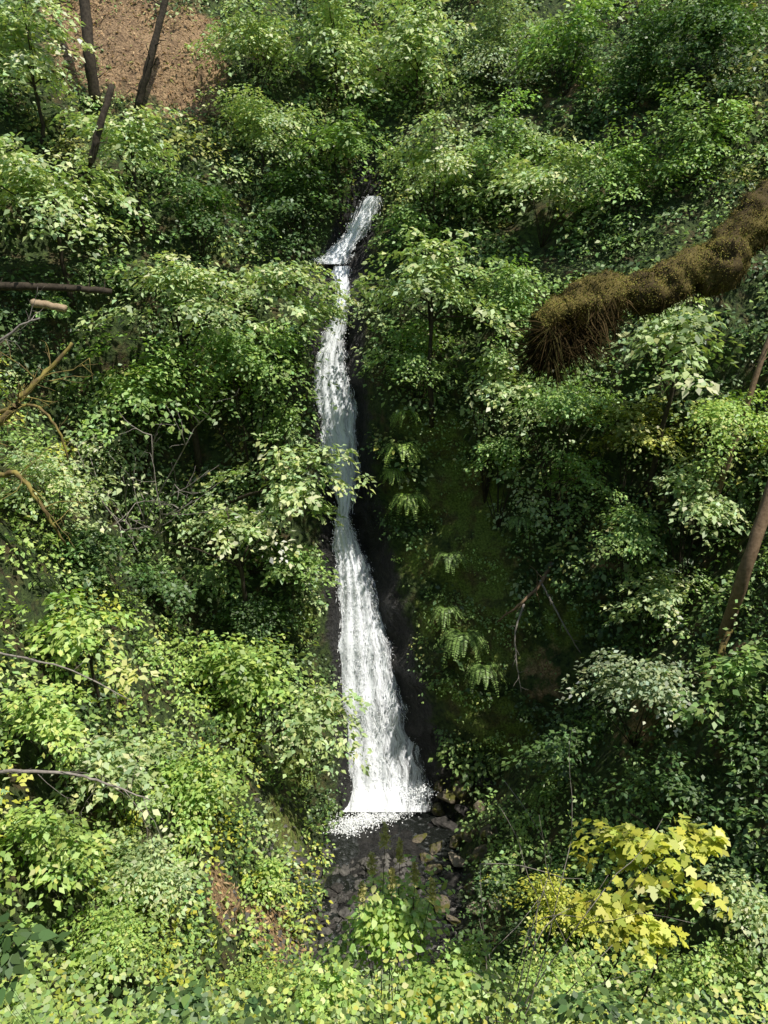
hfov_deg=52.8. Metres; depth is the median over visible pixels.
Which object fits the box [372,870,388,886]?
rock
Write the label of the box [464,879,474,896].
rock
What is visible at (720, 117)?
shrub
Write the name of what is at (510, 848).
rock
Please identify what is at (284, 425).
shrub
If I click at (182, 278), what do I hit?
maple tree
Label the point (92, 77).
bare trunk
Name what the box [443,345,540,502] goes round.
shrub
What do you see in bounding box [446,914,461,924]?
rock
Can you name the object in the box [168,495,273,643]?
maple tree
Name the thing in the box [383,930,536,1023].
shrub
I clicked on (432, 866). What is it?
rock
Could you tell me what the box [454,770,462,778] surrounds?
rock
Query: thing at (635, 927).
maple tree
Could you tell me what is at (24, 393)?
dead branch
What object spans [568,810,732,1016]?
maple tree
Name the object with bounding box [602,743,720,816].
shrub
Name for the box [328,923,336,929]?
rock
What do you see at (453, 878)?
rock
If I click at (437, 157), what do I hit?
shrub
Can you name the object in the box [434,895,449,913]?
rock
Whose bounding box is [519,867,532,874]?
rock
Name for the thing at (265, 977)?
shrub
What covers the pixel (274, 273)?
maple tree
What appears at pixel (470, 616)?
ivy cover
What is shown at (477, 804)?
rock
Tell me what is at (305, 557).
shrub
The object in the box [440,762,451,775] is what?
rock
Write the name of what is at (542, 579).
dead branch
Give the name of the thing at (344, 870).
rock
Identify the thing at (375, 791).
waterfall
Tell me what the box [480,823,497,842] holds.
rock
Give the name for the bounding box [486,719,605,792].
shrub
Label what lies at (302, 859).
rock
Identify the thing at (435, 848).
rock
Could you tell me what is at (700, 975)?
shrub
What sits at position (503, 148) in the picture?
shrub
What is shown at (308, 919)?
rock
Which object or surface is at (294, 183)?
shrub
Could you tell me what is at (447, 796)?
rock
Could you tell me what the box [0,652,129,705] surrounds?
dead branch
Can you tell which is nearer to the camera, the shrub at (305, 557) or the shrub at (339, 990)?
the shrub at (339, 990)
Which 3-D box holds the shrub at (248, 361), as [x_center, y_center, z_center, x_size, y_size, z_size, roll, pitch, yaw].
[-5.193,-3.516,26.832,7.199,6.301,4.973,0,12,0]
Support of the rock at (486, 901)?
on the ground
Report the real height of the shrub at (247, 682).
4.486 m
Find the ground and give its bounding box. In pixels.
[0,354,767,1022]
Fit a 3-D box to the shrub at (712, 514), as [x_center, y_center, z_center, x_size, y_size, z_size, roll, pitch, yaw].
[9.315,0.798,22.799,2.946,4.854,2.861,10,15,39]
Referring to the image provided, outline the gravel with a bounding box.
[155,772,476,986]
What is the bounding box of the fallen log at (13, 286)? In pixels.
[0,274,111,294]
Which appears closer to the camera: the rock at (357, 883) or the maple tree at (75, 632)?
the maple tree at (75, 632)
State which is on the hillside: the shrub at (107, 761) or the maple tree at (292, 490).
the maple tree at (292, 490)
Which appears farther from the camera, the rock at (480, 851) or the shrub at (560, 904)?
the rock at (480, 851)
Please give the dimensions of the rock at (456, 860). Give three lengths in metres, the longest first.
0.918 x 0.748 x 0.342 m
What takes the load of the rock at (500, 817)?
on the ground
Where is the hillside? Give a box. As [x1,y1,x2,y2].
[0,0,767,826]
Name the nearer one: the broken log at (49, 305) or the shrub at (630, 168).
the broken log at (49, 305)
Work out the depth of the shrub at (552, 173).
26.62 m
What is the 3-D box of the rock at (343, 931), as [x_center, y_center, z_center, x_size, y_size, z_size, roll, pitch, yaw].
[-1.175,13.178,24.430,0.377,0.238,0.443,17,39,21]
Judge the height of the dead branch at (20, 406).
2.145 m
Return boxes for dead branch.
[0,288,42,355]
[0,340,94,471]
[0,402,69,459]
[0,443,88,547]
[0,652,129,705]
[0,748,168,853]
[496,561,551,622]
[502,45,526,115]
[510,604,526,690]
[539,580,580,652]
[691,628,732,726]
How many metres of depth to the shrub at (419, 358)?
26.80 m
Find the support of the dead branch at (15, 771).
on the ground
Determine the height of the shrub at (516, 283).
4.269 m
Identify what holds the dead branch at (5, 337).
on the ground
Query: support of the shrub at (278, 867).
on the ground
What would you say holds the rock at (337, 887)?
in the stream
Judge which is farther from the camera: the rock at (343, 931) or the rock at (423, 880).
the rock at (423, 880)
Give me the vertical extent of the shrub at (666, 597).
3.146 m
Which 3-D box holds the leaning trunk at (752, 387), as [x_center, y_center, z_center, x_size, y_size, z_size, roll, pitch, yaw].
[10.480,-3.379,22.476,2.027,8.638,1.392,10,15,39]
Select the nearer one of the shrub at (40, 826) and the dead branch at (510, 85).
the shrub at (40, 826)
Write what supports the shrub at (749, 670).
on the ground
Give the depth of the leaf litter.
29.38 m
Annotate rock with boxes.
[293,857,307,865]
[304,911,312,925]
[314,866,322,878]
[319,918,334,928]
[320,927,331,934]
[322,847,330,855]
[323,888,336,897]
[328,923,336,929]
[330,882,343,892]
[338,907,353,919]
[339,864,349,875]
[341,923,352,935]
[348,891,358,902]
[355,879,364,889]
[366,863,381,871]
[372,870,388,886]
[377,866,388,875]
[392,863,402,872]
[412,833,426,842]
[414,875,425,888]
[419,852,433,861]
[425,864,442,874]
[429,840,442,854]
[431,816,457,830]
[432,802,444,815]
[434,780,442,791]
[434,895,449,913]
[436,790,459,803]
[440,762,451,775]
[441,861,452,866]
[443,872,460,886]
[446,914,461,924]
[448,851,464,867]
[449,834,460,847]
[452,779,472,799]
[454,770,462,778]
[454,804,470,816]
[460,828,475,842]
[461,764,474,776]
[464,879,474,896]
[467,844,489,863]
[467,901,484,915]
[473,800,485,819]
[476,776,492,789]
[477,862,491,875]
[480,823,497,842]
[482,893,493,905]
[488,898,504,912]
[489,854,503,874]
[499,810,509,824]
[508,841,520,857]
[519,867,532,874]
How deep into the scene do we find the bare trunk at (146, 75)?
28.03 m
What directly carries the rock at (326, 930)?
on the ground
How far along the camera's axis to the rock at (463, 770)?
29.60 m
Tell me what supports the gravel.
on the ground
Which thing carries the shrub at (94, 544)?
on the ground
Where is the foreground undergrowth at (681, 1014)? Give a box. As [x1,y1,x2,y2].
[0,905,767,1023]
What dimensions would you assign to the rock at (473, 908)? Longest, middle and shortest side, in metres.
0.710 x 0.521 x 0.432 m
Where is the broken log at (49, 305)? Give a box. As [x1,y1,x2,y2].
[30,299,67,312]
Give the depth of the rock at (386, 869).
26.79 m
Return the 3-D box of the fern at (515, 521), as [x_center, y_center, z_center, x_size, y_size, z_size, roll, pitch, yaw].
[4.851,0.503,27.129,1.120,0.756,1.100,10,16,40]
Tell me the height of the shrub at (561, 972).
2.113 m
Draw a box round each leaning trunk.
[704,335,767,530]
[715,480,767,640]
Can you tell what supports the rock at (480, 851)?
on the ground
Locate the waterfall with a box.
[311,196,444,838]
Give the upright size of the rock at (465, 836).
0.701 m
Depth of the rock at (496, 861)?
25.19 m
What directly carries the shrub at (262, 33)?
on the hillside
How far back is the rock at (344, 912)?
25.01 m
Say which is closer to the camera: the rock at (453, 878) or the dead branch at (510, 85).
the rock at (453, 878)
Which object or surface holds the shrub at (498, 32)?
on the hillside
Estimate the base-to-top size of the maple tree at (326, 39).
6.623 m
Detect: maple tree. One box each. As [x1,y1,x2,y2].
[0,0,100,153]
[0,131,158,307]
[19,586,159,714]
[49,103,194,237]
[71,244,273,477]
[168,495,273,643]
[199,257,353,340]
[204,432,379,568]
[247,681,372,777]
[249,0,407,106]
[344,224,538,427]
[351,0,479,113]
[562,889,689,1019]
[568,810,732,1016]
[610,294,746,512]
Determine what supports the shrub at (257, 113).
on the hillside
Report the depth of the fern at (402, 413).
27.33 m
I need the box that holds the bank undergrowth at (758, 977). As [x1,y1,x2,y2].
[0,337,767,1023]
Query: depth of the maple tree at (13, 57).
25.59 m
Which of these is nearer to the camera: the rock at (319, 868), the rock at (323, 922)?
the rock at (323, 922)
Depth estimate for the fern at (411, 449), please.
27.75 m
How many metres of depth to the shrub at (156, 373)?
25.01 m
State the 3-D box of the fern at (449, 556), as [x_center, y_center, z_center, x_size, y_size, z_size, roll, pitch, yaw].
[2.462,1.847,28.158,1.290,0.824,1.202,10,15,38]
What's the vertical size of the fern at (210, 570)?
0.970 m
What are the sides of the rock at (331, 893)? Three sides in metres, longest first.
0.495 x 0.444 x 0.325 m
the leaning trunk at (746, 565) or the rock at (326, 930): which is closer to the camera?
the leaning trunk at (746, 565)
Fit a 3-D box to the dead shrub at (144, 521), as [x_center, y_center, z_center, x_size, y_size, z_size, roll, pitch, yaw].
[-6.819,-0.854,23.193,8.293,5.792,3.775,8,14,33]
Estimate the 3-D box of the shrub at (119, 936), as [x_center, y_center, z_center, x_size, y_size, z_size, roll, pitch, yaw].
[-5.404,8.716,14.765,3.814,2.854,2.396,0,12,0]
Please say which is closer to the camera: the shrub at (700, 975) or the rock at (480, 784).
the shrub at (700, 975)
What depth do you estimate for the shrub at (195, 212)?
27.03 m
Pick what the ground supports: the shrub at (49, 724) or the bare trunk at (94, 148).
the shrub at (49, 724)
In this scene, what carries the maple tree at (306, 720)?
on the ground
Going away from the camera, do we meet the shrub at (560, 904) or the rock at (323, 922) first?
the shrub at (560, 904)
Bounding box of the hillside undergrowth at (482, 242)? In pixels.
[0,0,767,828]
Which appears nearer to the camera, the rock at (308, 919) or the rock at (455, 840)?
the rock at (308, 919)
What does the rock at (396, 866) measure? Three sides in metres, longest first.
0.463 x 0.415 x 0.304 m
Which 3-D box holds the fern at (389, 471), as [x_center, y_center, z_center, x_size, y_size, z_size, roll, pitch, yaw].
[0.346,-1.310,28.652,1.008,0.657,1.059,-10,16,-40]
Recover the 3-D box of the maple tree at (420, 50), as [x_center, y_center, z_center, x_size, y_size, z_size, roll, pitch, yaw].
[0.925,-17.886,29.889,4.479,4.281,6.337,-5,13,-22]
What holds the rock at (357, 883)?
on the ground
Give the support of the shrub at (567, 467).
on the hillside
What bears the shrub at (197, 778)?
on the ground
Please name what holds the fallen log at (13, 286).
on the ground
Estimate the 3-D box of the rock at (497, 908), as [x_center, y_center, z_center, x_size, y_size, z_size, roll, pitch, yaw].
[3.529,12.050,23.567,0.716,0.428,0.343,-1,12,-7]
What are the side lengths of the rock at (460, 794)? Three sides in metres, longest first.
0.821 x 0.699 x 0.602 m
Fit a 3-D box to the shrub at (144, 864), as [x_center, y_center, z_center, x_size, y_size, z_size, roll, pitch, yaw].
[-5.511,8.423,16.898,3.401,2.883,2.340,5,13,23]
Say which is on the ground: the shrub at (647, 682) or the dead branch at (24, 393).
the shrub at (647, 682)
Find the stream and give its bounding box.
[317,802,462,955]
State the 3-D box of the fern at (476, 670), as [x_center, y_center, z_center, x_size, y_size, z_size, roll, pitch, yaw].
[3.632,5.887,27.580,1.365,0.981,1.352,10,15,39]
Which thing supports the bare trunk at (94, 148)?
on the hillside
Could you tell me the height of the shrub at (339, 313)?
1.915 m
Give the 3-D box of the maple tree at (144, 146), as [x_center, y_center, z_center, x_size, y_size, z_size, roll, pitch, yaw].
[-8.868,-11.539,26.137,4.344,4.078,3.439,-7,14,-30]
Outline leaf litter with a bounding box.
[34,0,313,974]
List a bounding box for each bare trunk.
[78,83,114,212]
[79,0,104,100]
[129,0,169,108]
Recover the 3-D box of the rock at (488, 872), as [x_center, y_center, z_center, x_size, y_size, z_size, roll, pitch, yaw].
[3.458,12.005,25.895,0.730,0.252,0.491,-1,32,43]
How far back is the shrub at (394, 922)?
7.27 m
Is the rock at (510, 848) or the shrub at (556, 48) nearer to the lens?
the rock at (510, 848)
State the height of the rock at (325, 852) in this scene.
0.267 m
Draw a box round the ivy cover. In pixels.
[0,0,767,835]
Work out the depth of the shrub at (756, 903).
14.04 m
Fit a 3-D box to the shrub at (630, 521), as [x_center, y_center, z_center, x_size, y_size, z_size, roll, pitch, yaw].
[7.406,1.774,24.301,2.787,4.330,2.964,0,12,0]
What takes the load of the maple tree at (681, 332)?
on the hillside
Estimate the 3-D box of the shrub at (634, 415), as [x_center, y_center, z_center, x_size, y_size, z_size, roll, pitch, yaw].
[7.971,-1.458,24.721,4.673,4.705,3.380,0,12,0]
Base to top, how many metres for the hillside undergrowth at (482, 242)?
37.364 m
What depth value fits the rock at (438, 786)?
30.17 m
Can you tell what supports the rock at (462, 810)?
on the ground
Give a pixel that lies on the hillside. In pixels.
(400, 608)
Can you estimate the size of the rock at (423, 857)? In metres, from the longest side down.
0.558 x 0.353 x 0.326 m
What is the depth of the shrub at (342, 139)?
29.03 m
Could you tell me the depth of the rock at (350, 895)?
25.77 m
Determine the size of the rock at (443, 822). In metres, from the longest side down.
1.175 x 0.791 x 0.405 m
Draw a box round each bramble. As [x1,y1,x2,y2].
[0,912,71,1023]
[100,974,275,1023]
[551,986,650,1023]
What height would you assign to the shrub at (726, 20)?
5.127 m
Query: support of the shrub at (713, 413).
on the hillside
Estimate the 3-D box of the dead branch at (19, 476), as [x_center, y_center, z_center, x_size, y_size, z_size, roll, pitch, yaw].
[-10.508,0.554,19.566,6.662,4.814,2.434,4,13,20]
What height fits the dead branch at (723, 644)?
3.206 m
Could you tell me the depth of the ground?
21.70 m
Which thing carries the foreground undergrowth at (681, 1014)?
on the ground
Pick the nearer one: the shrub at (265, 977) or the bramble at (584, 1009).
the bramble at (584, 1009)
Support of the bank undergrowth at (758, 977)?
on the ground
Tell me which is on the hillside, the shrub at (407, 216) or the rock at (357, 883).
the shrub at (407, 216)
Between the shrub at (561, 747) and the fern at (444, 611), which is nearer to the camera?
the shrub at (561, 747)
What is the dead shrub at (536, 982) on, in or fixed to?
on the ground
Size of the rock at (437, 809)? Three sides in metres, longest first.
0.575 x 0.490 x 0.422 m
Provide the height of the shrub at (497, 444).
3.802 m
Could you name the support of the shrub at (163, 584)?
on the ground
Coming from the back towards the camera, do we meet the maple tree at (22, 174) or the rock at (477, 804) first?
the rock at (477, 804)
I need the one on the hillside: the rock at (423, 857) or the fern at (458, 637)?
the fern at (458, 637)
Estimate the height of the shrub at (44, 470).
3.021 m
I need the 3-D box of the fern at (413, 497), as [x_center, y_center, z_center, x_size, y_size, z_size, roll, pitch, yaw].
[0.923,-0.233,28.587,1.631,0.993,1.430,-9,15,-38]
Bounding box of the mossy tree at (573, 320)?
[493,178,767,403]
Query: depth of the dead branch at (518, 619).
26.46 m
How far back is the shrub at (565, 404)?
24.64 m
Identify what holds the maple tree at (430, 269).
on the hillside
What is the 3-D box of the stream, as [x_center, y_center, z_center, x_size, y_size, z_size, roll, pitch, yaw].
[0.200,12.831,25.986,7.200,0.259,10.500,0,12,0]
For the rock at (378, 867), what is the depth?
26.84 m
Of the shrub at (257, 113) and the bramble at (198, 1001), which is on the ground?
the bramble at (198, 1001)
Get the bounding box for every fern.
[184,565,228,593]
[377,442,423,469]
[379,468,410,485]
[385,491,431,520]
[390,409,421,426]
[430,605,466,630]
[432,628,493,665]
[433,550,470,575]
[463,662,507,696]
[501,516,537,537]
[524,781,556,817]
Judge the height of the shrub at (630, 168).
4.183 m
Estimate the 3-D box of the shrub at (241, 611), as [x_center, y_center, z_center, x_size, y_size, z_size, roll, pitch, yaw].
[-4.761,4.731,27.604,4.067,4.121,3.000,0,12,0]
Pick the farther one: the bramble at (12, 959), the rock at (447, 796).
the rock at (447, 796)
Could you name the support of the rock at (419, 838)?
on the ground
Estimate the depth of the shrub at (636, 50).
27.57 m
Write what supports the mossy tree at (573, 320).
on the ground
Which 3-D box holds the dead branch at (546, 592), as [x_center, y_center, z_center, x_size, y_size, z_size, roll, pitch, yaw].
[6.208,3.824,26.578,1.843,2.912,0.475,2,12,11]
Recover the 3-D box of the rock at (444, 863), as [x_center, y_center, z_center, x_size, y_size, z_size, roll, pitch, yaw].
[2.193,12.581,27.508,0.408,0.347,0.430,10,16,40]
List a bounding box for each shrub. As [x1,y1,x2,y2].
[0,439,146,538]
[0,679,106,792]
[0,797,116,911]
[1,324,226,479]
[48,729,183,835]
[51,875,201,1006]
[53,526,170,594]
[57,389,243,569]
[93,821,221,936]
[123,317,338,489]
[125,553,225,626]
[136,728,261,878]
[149,169,278,260]
[179,627,324,787]
[190,0,312,99]
[193,83,335,186]
[197,588,304,676]
[208,948,312,1001]
[237,388,306,458]
[238,857,312,925]
[244,538,341,592]
[249,145,360,247]
[266,946,389,1023]
[282,107,401,236]
[292,285,358,337]
[310,820,460,1023]
[361,315,466,417]
[364,201,449,267]
[368,105,514,237]
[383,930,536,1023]
[428,83,556,212]
[435,0,567,97]
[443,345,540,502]
[451,733,694,1023]
[462,253,562,371]
[463,431,535,529]
[478,137,621,247]
[481,867,618,963]
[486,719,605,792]
[500,0,637,112]
[504,365,645,527]
[504,931,641,1002]
[528,449,627,539]
[554,648,704,747]
[560,394,719,528]
[561,100,731,224]
[566,0,694,115]
[578,931,767,1023]
[583,503,673,619]
[599,563,716,655]
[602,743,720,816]
[610,0,767,108]
[634,69,767,191]
[650,454,752,592]
[671,638,767,734]
[677,387,767,551]
[693,862,767,972]
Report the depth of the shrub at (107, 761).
16.94 m

